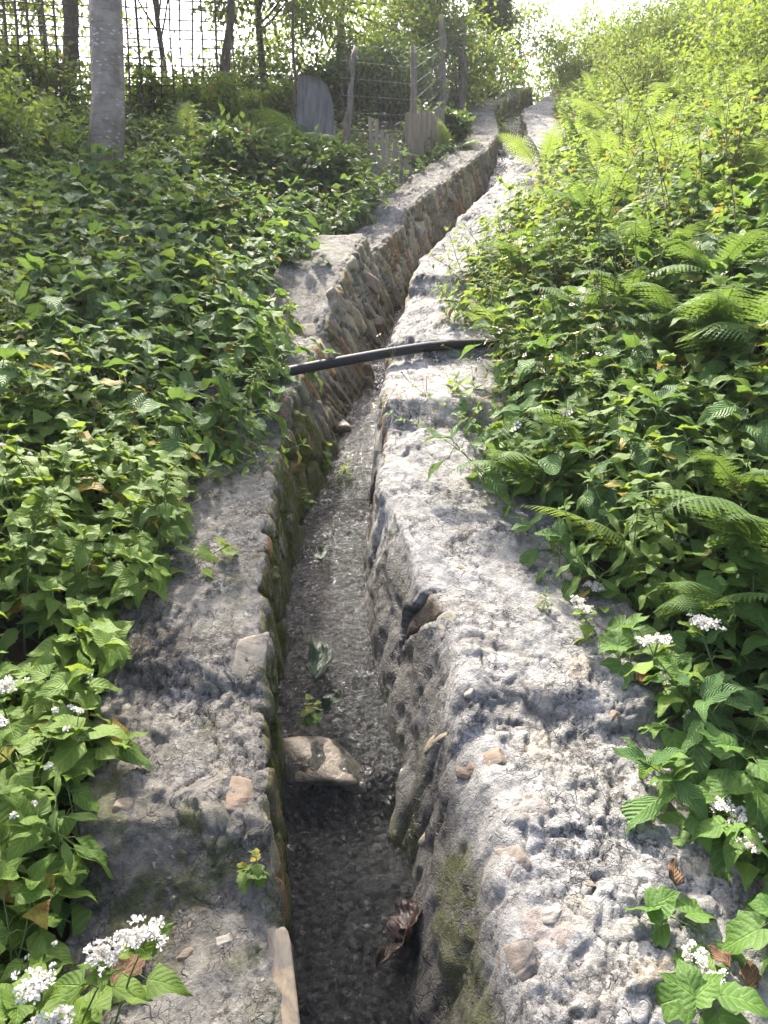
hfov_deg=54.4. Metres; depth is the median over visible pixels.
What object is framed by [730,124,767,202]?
leafy weed
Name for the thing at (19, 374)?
nettle plant
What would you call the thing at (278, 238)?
nettle plant
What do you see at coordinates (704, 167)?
nettle plant
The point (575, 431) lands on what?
fern
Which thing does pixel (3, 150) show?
nettle plant
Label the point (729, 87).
tall weed
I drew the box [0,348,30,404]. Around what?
creeper plant
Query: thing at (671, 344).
leafy weed
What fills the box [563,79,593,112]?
bramble plant
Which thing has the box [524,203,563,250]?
leafy weed
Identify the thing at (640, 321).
nettle plant
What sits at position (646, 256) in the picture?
nettle plant
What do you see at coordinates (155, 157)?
nettle plant
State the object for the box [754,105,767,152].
leafy weed
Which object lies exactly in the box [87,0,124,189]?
tree
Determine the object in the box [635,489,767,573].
fern
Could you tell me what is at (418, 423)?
daisy plant
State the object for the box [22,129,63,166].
nettle plant
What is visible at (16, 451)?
creeper plant
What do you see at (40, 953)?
creeper plant
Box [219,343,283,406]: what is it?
feathery weed
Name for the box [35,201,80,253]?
nettle plant
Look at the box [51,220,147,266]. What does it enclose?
shade plant
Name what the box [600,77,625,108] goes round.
bramble plant
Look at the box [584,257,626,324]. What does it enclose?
daisy plant
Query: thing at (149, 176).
nettle plant
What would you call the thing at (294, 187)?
shade plant
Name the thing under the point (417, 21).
tree
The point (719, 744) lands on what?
vine plant
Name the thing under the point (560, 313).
vine plant
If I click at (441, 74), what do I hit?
wire fence
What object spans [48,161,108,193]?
nettle plant
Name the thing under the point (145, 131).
shade plant
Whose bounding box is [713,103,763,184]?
tall weed
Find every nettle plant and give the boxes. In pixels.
[0,146,38,198]
[0,157,19,196]
[0,159,50,226]
[0,160,33,206]
[0,186,26,237]
[0,189,35,232]
[0,200,28,261]
[0,206,71,268]
[0,244,13,308]
[0,252,92,357]
[0,272,20,344]
[0,341,62,435]
[0,372,20,433]
[7,193,105,263]
[7,283,113,372]
[7,357,115,439]
[13,177,59,237]
[13,245,72,310]
[16,306,113,394]
[17,97,71,143]
[17,343,126,418]
[18,182,122,259]
[18,256,105,331]
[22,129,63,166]
[26,189,103,246]
[27,120,79,168]
[29,152,62,189]
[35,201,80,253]
[35,220,108,296]
[36,162,94,201]
[37,317,158,424]
[40,142,120,194]
[41,194,72,230]
[41,243,120,304]
[42,166,101,219]
[42,250,163,344]
[43,166,124,208]
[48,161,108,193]
[49,198,118,251]
[55,148,145,210]
[57,126,86,173]
[59,148,84,173]
[62,177,120,215]
[64,261,171,334]
[68,117,89,160]
[73,265,184,351]
[78,192,145,232]
[84,250,153,323]
[85,300,149,385]
[86,203,136,240]
[86,220,149,295]
[89,203,138,250]
[90,147,136,197]
[90,188,143,237]
[98,218,154,285]
[98,322,172,396]
[102,259,191,344]
[102,340,225,466]
[106,177,172,222]
[110,172,171,226]
[112,266,201,325]
[114,174,200,237]
[121,168,185,207]
[123,255,224,363]
[123,356,199,444]
[124,152,149,183]
[129,262,191,320]
[129,265,252,380]
[130,193,187,261]
[131,270,201,348]
[133,219,210,269]
[134,155,195,219]
[136,175,196,230]
[138,201,226,256]
[139,145,183,173]
[140,235,188,289]
[142,322,254,424]
[146,153,197,201]
[146,238,221,304]
[147,373,263,477]
[148,324,264,403]
[157,213,242,280]
[157,223,226,285]
[172,150,237,195]
[172,173,225,231]
[174,195,203,232]
[181,206,252,259]
[183,332,296,440]
[190,287,256,335]
[193,265,292,340]
[194,189,255,243]
[202,173,253,229]
[205,284,289,370]
[208,251,264,309]
[208,258,278,304]
[208,308,340,394]
[210,333,299,401]
[214,255,276,316]
[218,295,310,370]
[233,180,320,248]
[234,233,289,280]
[240,227,332,294]
[241,175,316,251]
[244,185,278,218]
[248,205,310,267]
[249,226,305,281]
[272,197,320,247]
[279,207,335,234]
[308,157,349,198]
[329,173,391,223]
[344,196,368,231]
[422,417,598,510]
[456,313,610,403]
[479,395,575,512]
[480,276,605,380]
[496,290,564,358]
[506,254,569,330]
[507,279,608,374]
[509,458,633,604]
[513,338,620,437]
[538,350,681,462]
[551,296,620,372]
[557,402,685,545]
[558,333,662,429]
[567,294,625,350]
[571,306,703,402]
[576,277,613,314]
[577,305,663,371]
[581,251,641,310]
[586,211,685,274]
[593,356,697,479]
[597,302,673,398]
[598,207,670,259]
[602,214,666,289]
[602,374,717,496]
[610,245,692,329]
[613,684,767,834]
[616,230,704,298]
[619,186,686,251]
[620,269,685,343]
[621,239,714,302]
[631,227,692,271]
[634,252,730,344]
[634,394,767,518]
[644,381,767,509]
[648,180,740,238]
[651,670,767,784]
[652,274,763,351]
[656,289,759,376]
[657,351,767,496]
[659,160,767,236]
[662,628,767,740]
[677,266,737,328]
[685,323,756,426]
[689,234,767,306]
[690,162,736,210]
[693,213,767,270]
[697,157,733,189]
[698,116,759,187]
[700,257,752,306]
[701,270,767,389]
[720,315,767,387]
[726,634,767,694]
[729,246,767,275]
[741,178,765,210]
[744,173,767,243]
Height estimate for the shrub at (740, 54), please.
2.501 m
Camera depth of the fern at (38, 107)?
6.50 m
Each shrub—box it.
[0,21,140,136]
[0,63,66,171]
[83,32,220,129]
[131,19,313,98]
[141,102,309,189]
[150,56,275,136]
[231,43,293,91]
[232,69,297,129]
[232,124,360,195]
[288,26,394,126]
[304,20,457,119]
[346,20,482,99]
[400,97,475,149]
[405,0,540,126]
[432,0,581,107]
[469,112,513,134]
[503,58,567,105]
[525,0,643,98]
[532,21,606,91]
[546,29,614,106]
[567,0,739,82]
[583,26,711,126]
[585,0,688,77]
[640,0,760,60]
[650,0,767,118]
[659,0,767,107]
[660,0,760,36]
[666,0,767,82]
[699,15,767,71]
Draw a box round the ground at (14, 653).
[0,61,767,942]
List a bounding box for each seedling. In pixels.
[236,848,269,894]
[298,488,315,510]
[299,693,322,726]
[535,586,552,612]
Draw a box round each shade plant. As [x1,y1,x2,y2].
[0,140,11,172]
[2,147,29,192]
[15,117,41,141]
[21,134,92,191]
[22,145,46,170]
[31,158,57,197]
[34,114,78,144]
[44,102,81,148]
[47,118,71,139]
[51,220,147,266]
[52,144,98,180]
[52,205,108,290]
[68,132,89,174]
[70,111,87,129]
[112,158,164,190]
[124,114,144,153]
[124,126,145,145]
[125,104,138,132]
[125,118,165,153]
[129,215,197,292]
[130,141,161,169]
[139,113,164,141]
[140,105,165,132]
[141,141,201,187]
[150,99,167,127]
[151,118,188,151]
[152,135,184,167]
[153,143,196,180]
[157,101,193,130]
[159,116,178,139]
[159,154,232,206]
[164,152,193,179]
[168,118,204,146]
[168,224,275,290]
[169,128,196,144]
[169,147,191,174]
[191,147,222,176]
[198,112,221,126]
[198,204,248,250]
[204,148,232,184]
[209,110,231,126]
[215,222,254,258]
[218,166,252,205]
[230,183,279,218]
[236,152,300,199]
[238,176,304,218]
[254,161,292,202]
[256,156,280,186]
[257,137,308,156]
[259,113,284,134]
[271,191,309,221]
[276,157,308,195]
[281,177,319,208]
[299,180,335,224]
[312,205,350,234]
[328,185,359,233]
[345,158,401,201]
[349,176,393,213]
[350,118,374,151]
[354,144,390,200]
[382,168,397,192]
[410,150,419,167]
[412,160,428,173]
[430,142,447,161]
[446,136,459,153]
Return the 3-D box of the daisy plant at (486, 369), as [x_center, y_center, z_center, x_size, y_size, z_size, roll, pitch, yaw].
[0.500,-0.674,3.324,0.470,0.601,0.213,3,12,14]
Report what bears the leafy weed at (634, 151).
on the ground at (14, 653)
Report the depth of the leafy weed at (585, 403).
2.78 m
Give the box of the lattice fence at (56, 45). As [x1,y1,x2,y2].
[0,0,236,132]
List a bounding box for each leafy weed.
[0,169,51,242]
[0,191,16,236]
[0,201,98,269]
[0,207,47,278]
[0,262,66,328]
[0,369,71,462]
[0,417,131,538]
[0,420,26,522]
[0,463,86,592]
[0,485,82,661]
[0,758,107,914]
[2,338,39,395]
[7,322,148,435]
[9,329,101,435]
[19,168,74,216]
[59,372,141,463]
[61,497,155,620]
[66,368,178,484]
[74,208,127,269]
[81,223,167,309]
[89,190,129,236]
[102,442,202,549]
[106,447,212,520]
[131,186,177,245]
[158,245,235,317]
[163,167,255,244]
[188,160,246,226]
[188,370,272,455]
[206,415,312,481]
[214,228,282,293]
[234,198,270,246]
[245,185,288,232]
[270,220,323,255]
[424,222,504,284]
[430,268,495,328]
[446,361,542,423]
[453,224,501,287]
[455,202,515,295]
[460,256,508,332]
[463,221,539,301]
[464,239,547,319]
[473,281,527,326]
[476,213,548,269]
[477,240,521,290]
[479,183,534,243]
[479,410,580,518]
[489,298,552,386]
[494,193,559,250]
[495,171,549,214]
[497,231,554,301]
[497,235,535,282]
[505,212,568,256]
[508,182,537,223]
[508,245,585,315]
[508,266,609,315]
[512,223,583,298]
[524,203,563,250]
[525,372,607,501]
[529,229,630,293]
[532,187,581,255]
[535,184,633,272]
[536,296,623,397]
[539,221,629,285]
[542,168,588,225]
[543,183,612,235]
[547,216,611,273]
[548,466,674,611]
[551,181,641,240]
[552,173,581,216]
[555,166,612,246]
[557,352,608,442]
[561,162,610,210]
[564,406,708,556]
[580,441,693,576]
[581,214,624,264]
[585,185,636,245]
[585,350,758,457]
[585,419,715,531]
[592,146,643,204]
[594,226,651,278]
[595,217,669,272]
[597,143,653,211]
[611,291,706,370]
[613,149,656,202]
[616,237,659,287]
[618,383,702,481]
[620,489,712,654]
[622,138,683,224]
[626,198,713,247]
[633,197,699,220]
[642,273,705,372]
[643,438,753,581]
[651,416,747,568]
[657,139,713,209]
[659,143,704,226]
[661,171,690,227]
[666,302,767,419]
[670,117,749,190]
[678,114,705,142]
[684,88,749,152]
[690,120,724,165]
[697,438,767,554]
[699,165,747,235]
[699,271,767,376]
[701,89,755,139]
[704,115,752,172]
[705,111,767,170]
[705,341,767,416]
[717,364,767,518]
[719,329,767,396]
[725,474,767,602]
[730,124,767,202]
[739,97,767,143]
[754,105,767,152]
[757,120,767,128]
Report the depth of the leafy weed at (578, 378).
2.98 m
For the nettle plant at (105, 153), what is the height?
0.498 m
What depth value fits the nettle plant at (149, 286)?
3.75 m
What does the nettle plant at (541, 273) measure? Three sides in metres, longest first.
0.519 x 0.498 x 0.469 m
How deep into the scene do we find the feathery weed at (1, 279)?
3.68 m
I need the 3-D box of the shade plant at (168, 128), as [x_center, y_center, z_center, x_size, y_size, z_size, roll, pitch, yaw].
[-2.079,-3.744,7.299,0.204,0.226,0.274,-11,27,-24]
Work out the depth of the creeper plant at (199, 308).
3.72 m
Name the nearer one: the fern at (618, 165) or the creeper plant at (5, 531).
the creeper plant at (5, 531)
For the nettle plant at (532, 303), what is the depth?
3.85 m
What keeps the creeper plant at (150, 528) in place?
on the channel wall at (186, 823)
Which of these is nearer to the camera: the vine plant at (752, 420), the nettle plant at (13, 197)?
the vine plant at (752, 420)
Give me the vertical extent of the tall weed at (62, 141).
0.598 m
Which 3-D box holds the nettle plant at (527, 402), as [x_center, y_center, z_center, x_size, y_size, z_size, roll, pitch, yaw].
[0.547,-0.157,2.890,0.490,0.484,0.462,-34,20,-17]
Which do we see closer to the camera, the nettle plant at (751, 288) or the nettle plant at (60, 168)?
the nettle plant at (751, 288)
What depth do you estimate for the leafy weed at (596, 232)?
4.23 m
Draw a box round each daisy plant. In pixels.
[372,384,485,472]
[377,330,507,449]
[435,276,508,338]
[441,292,548,402]
[446,320,527,426]
[459,235,523,319]
[460,366,587,522]
[461,249,540,319]
[461,275,535,379]
[470,237,521,310]
[470,344,525,420]
[473,287,536,394]
[475,247,509,320]
[484,272,522,352]
[489,280,593,356]
[508,410,583,509]
[536,325,602,406]
[540,194,620,284]
[546,284,609,340]
[548,197,588,282]
[564,277,652,338]
[569,321,713,413]
[571,293,673,396]
[573,337,658,452]
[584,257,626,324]
[601,259,728,330]
[621,333,686,420]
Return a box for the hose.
[235,339,513,392]
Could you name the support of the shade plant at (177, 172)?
on the ground at (14, 653)
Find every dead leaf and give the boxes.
[110,945,145,984]
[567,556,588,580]
[633,671,650,682]
[668,858,684,885]
[708,945,732,967]
[739,959,761,987]
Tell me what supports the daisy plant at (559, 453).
on the ground at (14, 653)
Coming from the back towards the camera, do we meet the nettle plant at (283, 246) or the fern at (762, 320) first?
the nettle plant at (283, 246)
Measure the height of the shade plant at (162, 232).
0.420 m
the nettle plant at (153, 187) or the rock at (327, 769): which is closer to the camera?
the rock at (327, 769)
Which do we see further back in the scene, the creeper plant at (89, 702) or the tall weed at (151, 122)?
the tall weed at (151, 122)
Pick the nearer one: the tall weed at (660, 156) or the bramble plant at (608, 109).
the tall weed at (660, 156)
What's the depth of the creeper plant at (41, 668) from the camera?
1.82 m
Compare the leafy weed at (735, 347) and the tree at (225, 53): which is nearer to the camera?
the leafy weed at (735, 347)
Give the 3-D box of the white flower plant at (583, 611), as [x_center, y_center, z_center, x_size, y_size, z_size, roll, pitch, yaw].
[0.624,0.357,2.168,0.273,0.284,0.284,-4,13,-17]
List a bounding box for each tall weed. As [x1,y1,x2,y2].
[0,118,32,176]
[3,109,38,177]
[46,65,89,132]
[59,101,80,164]
[67,71,89,155]
[74,118,99,177]
[80,141,101,175]
[106,137,137,190]
[140,100,171,165]
[179,114,210,174]
[188,103,206,166]
[551,132,650,285]
[575,137,682,288]
[579,197,625,349]
[587,111,620,179]
[610,77,629,160]
[612,91,642,158]
[613,65,659,164]
[618,211,696,327]
[622,185,722,325]
[639,110,708,238]
[652,103,712,207]
[666,88,706,143]
[687,74,767,209]
[693,61,728,127]
[698,109,728,163]
[713,56,752,156]
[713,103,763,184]
[717,72,738,110]
[727,85,767,177]
[730,41,767,127]
[750,51,767,133]
[759,35,767,85]
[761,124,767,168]
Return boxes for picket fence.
[368,117,419,186]
[405,106,444,165]
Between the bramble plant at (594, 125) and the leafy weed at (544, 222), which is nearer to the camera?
the leafy weed at (544, 222)
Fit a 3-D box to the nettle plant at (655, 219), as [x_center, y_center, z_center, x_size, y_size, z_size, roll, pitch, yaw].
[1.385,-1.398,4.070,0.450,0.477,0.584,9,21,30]
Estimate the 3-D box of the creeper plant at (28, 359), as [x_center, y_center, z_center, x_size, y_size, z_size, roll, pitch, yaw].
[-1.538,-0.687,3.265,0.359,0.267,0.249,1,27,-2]
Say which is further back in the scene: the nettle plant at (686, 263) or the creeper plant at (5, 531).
the nettle plant at (686, 263)
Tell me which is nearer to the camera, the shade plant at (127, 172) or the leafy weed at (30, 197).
the leafy weed at (30, 197)
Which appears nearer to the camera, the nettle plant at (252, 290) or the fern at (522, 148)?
the nettle plant at (252, 290)
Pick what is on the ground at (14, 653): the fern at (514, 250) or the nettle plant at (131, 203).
the nettle plant at (131, 203)
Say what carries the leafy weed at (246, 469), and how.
on the channel wall at (186, 823)
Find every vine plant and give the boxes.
[451,366,553,457]
[468,408,548,459]
[502,447,572,511]
[514,286,574,344]
[522,342,608,404]
[536,285,625,356]
[558,241,617,294]
[590,568,667,657]
[596,594,706,689]
[604,357,728,433]
[625,886,767,1023]
[634,659,719,768]
[637,643,712,713]
[648,749,767,872]
[654,242,755,323]
[657,607,748,677]
[659,560,746,649]
[670,531,767,646]
[679,229,747,292]
[687,199,764,230]
[687,716,767,832]
[687,768,767,894]
[689,327,764,373]
[699,259,762,312]
[700,249,767,331]
[701,213,767,262]
[710,557,767,686]
[716,219,767,266]
[722,173,767,228]
[722,224,767,274]
[727,540,767,609]
[735,411,767,488]
[735,611,767,693]
[751,838,767,873]
[755,196,767,227]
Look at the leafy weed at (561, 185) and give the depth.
5.38 m
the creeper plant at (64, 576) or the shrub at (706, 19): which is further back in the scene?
the shrub at (706, 19)
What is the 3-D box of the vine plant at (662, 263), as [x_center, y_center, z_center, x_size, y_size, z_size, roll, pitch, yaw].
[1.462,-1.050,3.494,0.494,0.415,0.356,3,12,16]
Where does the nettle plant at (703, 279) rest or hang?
on the ground at (14, 653)
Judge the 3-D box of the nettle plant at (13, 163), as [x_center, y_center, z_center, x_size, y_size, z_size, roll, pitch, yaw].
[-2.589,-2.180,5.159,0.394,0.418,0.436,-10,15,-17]
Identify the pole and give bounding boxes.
[291,0,296,124]
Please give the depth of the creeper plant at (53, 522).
2.43 m
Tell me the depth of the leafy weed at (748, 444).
2.29 m
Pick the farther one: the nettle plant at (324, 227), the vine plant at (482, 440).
the nettle plant at (324, 227)
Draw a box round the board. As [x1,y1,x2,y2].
[296,75,335,142]
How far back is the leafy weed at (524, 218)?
5.14 m
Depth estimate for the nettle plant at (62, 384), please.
3.10 m
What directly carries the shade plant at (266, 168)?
on the ground at (14, 653)
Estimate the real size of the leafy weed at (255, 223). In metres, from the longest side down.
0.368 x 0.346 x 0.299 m
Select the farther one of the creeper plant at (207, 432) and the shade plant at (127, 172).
the shade plant at (127, 172)
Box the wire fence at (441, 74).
[340,14,468,162]
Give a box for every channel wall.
[56,87,532,1023]
[361,88,767,1023]
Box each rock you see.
[283,736,366,793]
[339,419,350,433]
[498,150,507,156]
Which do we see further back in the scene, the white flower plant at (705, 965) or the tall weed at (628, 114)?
the tall weed at (628, 114)
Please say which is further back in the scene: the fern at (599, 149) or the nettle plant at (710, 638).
the fern at (599, 149)
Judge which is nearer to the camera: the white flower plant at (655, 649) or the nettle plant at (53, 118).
the white flower plant at (655, 649)
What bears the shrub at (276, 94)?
on the ground at (14, 653)
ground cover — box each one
[0,101,460,981]
[497,33,767,779]
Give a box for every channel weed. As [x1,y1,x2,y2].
[321,441,331,467]
[333,454,355,480]
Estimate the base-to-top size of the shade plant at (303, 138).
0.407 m
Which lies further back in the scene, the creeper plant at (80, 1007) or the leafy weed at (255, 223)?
the leafy weed at (255, 223)
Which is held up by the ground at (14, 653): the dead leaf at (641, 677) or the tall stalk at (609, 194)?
the tall stalk at (609, 194)
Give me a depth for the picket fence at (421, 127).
7.77 m
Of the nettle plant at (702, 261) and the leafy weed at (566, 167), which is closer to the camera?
the nettle plant at (702, 261)
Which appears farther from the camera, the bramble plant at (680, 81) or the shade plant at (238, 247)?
the bramble plant at (680, 81)
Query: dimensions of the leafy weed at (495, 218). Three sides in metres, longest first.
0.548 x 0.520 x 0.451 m
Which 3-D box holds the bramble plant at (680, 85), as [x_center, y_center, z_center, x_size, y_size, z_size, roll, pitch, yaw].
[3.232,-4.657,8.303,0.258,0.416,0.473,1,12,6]
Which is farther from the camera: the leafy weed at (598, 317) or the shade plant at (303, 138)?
the shade plant at (303, 138)
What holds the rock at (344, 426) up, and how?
on the stream bed
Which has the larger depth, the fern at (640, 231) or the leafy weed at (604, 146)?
the leafy weed at (604, 146)
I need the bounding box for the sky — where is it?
[0,0,693,103]
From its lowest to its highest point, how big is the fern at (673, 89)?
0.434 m
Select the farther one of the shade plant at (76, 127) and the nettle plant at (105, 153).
the shade plant at (76, 127)
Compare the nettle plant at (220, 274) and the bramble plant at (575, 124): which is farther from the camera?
the bramble plant at (575, 124)
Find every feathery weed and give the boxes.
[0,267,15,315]
[0,285,23,344]
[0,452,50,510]
[2,276,42,339]
[99,360,154,423]
[134,301,173,386]
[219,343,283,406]
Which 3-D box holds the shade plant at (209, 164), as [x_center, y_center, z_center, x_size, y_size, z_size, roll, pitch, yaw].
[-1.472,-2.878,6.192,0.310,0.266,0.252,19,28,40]
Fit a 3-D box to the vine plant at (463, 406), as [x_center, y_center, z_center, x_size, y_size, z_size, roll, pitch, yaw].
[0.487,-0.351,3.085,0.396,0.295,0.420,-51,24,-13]
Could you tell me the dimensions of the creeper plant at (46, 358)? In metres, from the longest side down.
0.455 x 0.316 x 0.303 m
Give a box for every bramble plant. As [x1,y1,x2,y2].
[472,258,511,303]
[527,181,555,220]
[534,143,580,201]
[541,155,599,199]
[543,148,574,174]
[552,115,588,163]
[553,87,568,111]
[555,150,585,201]
[557,92,590,120]
[557,111,587,152]
[557,123,593,170]
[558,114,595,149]
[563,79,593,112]
[563,96,615,144]
[563,148,593,178]
[565,74,586,106]
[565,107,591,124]
[568,79,582,101]
[573,126,595,169]
[578,81,608,110]
[590,61,605,86]
[592,120,627,152]
[594,96,632,139]
[595,138,624,203]
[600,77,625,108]
[602,91,621,134]
[609,85,651,129]
[612,106,656,150]
[613,136,652,170]
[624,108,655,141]
[628,123,655,165]
[633,85,675,134]
[635,147,692,198]
[636,115,695,172]
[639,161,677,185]
[647,126,681,176]
[656,62,682,100]
[662,91,690,113]
[663,73,686,111]
[670,73,706,117]
[672,55,700,81]
[676,77,699,102]
[687,90,741,119]
[692,88,759,125]
[694,118,732,172]
[697,82,723,118]
[731,75,767,126]
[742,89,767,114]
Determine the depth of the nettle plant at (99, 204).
4.79 m
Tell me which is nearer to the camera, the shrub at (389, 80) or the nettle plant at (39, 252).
the nettle plant at (39, 252)
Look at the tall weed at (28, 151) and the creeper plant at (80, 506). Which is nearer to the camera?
the creeper plant at (80, 506)
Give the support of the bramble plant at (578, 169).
on the ground at (14, 653)
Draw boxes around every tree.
[0,0,86,91]
[0,0,162,100]
[62,0,78,108]
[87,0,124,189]
[137,0,167,84]
[174,0,313,82]
[184,0,358,97]
[249,0,462,85]
[315,0,517,91]
[380,0,458,94]
[462,0,523,97]
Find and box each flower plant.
[0,674,51,846]
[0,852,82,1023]
[10,936,152,1023]
[24,914,192,1023]
[99,148,116,185]
[570,580,611,641]
[623,613,758,743]
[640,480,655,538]
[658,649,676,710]
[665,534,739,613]
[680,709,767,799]
[681,939,727,994]
[686,795,766,890]
[711,803,767,868]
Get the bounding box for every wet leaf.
[304,630,334,680]
[314,544,328,561]
[321,689,343,710]
[375,928,415,968]
[386,897,422,947]
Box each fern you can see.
[0,92,55,137]
[36,122,88,160]
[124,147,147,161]
[136,99,228,138]
[188,126,270,147]
[239,125,319,147]
[245,108,364,147]
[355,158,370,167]
[435,117,482,150]
[446,449,545,492]
[456,293,510,353]
[477,235,561,282]
[494,119,573,174]
[506,405,587,464]
[508,218,599,246]
[520,505,639,566]
[523,166,650,234]
[528,283,623,328]
[537,130,582,150]
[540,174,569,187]
[551,99,620,157]
[567,82,668,134]
[568,69,632,107]
[575,113,659,172]
[575,128,634,181]
[576,136,655,201]
[576,264,705,313]
[580,162,706,206]
[591,219,713,265]
[601,282,749,336]
[607,97,711,137]
[623,171,755,227]
[629,112,761,174]
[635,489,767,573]
[644,72,713,109]
[652,228,767,286]
[654,581,767,630]
[669,87,767,149]
[676,284,762,364]
[678,286,767,342]
[686,137,767,191]
[688,446,767,511]
[696,60,767,109]
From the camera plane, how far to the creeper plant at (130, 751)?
1.78 m
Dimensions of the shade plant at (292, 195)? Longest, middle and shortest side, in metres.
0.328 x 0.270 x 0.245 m
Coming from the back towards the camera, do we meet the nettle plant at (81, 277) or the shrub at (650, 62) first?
the shrub at (650, 62)
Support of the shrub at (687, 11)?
on the ground at (14, 653)
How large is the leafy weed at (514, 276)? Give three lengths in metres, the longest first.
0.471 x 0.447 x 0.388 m
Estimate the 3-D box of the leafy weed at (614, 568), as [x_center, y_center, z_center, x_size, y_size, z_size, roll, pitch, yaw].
[0.657,0.098,2.215,0.360,0.383,0.311,-21,26,18]
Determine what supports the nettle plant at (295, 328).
on the ground at (14, 653)
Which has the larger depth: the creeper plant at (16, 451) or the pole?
the pole
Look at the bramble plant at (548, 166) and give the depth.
6.53 m
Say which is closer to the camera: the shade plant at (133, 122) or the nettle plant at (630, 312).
the nettle plant at (630, 312)
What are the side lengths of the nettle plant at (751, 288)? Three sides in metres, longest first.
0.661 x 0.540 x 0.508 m
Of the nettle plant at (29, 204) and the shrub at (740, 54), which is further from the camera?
the shrub at (740, 54)
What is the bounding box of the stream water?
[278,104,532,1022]
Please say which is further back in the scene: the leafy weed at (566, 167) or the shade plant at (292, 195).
the shade plant at (292, 195)
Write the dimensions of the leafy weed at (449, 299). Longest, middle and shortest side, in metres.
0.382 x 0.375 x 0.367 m
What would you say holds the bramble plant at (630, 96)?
on the ground at (14, 653)
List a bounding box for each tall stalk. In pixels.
[589,256,631,334]
[603,169,622,222]
[647,200,696,268]
[702,101,742,287]
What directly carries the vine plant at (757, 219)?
on the ground at (14, 653)
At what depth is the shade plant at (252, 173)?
6.00 m
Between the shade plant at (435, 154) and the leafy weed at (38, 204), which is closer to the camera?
the leafy weed at (38, 204)
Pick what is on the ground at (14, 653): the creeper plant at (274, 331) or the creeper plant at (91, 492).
the creeper plant at (91, 492)
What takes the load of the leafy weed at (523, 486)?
on the channel wall at (515, 716)
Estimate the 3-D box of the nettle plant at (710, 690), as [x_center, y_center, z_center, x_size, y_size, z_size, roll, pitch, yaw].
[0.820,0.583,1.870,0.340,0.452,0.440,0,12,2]
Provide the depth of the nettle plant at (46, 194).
4.52 m
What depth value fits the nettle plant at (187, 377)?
3.19 m
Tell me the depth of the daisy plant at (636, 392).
2.82 m
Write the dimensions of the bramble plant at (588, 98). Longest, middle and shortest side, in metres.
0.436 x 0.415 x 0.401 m
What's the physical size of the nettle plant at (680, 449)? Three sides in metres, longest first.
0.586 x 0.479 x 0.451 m
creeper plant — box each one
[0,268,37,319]
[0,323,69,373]
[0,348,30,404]
[0,385,54,443]
[0,395,39,452]
[0,406,50,481]
[0,413,18,442]
[0,437,67,534]
[0,450,80,541]
[0,468,19,563]
[0,483,22,563]
[0,494,7,517]
[0,513,61,616]
[0,528,59,591]
[0,540,32,618]
[0,635,93,706]
[0,646,90,767]
[0,661,110,789]
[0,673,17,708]
[0,674,131,793]
[0,679,36,758]
[0,691,68,743]
[0,702,113,935]
[0,756,41,868]
[0,843,85,928]
[0,854,99,1023]
[0,933,57,1023]
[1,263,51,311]
[1,385,48,452]
[3,488,170,610]
[4,454,103,544]
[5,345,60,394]
[5,435,57,481]
[7,549,104,630]
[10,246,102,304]
[12,379,85,476]
[13,613,134,684]
[14,442,104,542]
[15,564,138,651]
[20,378,106,477]
[21,617,151,790]
[38,402,121,475]
[42,591,120,634]
[46,515,146,566]
[55,398,134,448]
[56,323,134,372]
[56,432,107,498]
[57,555,132,619]
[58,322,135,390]
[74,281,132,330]
[79,406,112,476]
[80,459,141,529]
[100,423,160,494]
[100,488,242,580]
[100,506,189,610]
[106,421,212,464]
[120,447,199,541]
[128,432,233,485]
[130,422,181,467]
[134,410,201,452]
[149,350,210,402]
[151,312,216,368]
[151,431,201,468]
[192,303,246,352]
[200,315,253,374]
[241,291,306,354]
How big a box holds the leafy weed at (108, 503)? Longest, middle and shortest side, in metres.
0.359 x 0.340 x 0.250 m
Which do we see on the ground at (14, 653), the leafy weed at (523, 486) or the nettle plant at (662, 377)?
the nettle plant at (662, 377)
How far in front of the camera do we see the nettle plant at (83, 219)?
4.39 m
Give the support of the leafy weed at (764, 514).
on the ground at (14, 653)
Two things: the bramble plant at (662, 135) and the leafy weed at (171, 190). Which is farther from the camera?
the bramble plant at (662, 135)
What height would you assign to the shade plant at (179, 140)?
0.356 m
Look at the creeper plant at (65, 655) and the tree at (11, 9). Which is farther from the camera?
the tree at (11, 9)
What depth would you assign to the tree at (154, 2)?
8.75 m
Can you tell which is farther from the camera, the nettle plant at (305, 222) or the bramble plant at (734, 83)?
the bramble plant at (734, 83)
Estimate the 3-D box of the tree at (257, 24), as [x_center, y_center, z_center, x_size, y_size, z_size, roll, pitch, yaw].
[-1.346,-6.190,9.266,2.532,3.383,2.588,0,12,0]
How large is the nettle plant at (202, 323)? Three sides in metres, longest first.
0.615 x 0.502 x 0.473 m
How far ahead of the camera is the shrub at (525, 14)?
12.27 m
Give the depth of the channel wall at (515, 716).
1.91 m
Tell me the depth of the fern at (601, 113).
7.49 m
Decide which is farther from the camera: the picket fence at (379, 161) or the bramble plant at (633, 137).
the picket fence at (379, 161)
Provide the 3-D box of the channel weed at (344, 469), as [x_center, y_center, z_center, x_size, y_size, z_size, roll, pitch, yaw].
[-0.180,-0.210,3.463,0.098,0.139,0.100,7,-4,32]
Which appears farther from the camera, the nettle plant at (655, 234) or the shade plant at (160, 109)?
the shade plant at (160, 109)
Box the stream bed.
[278,112,522,1023]

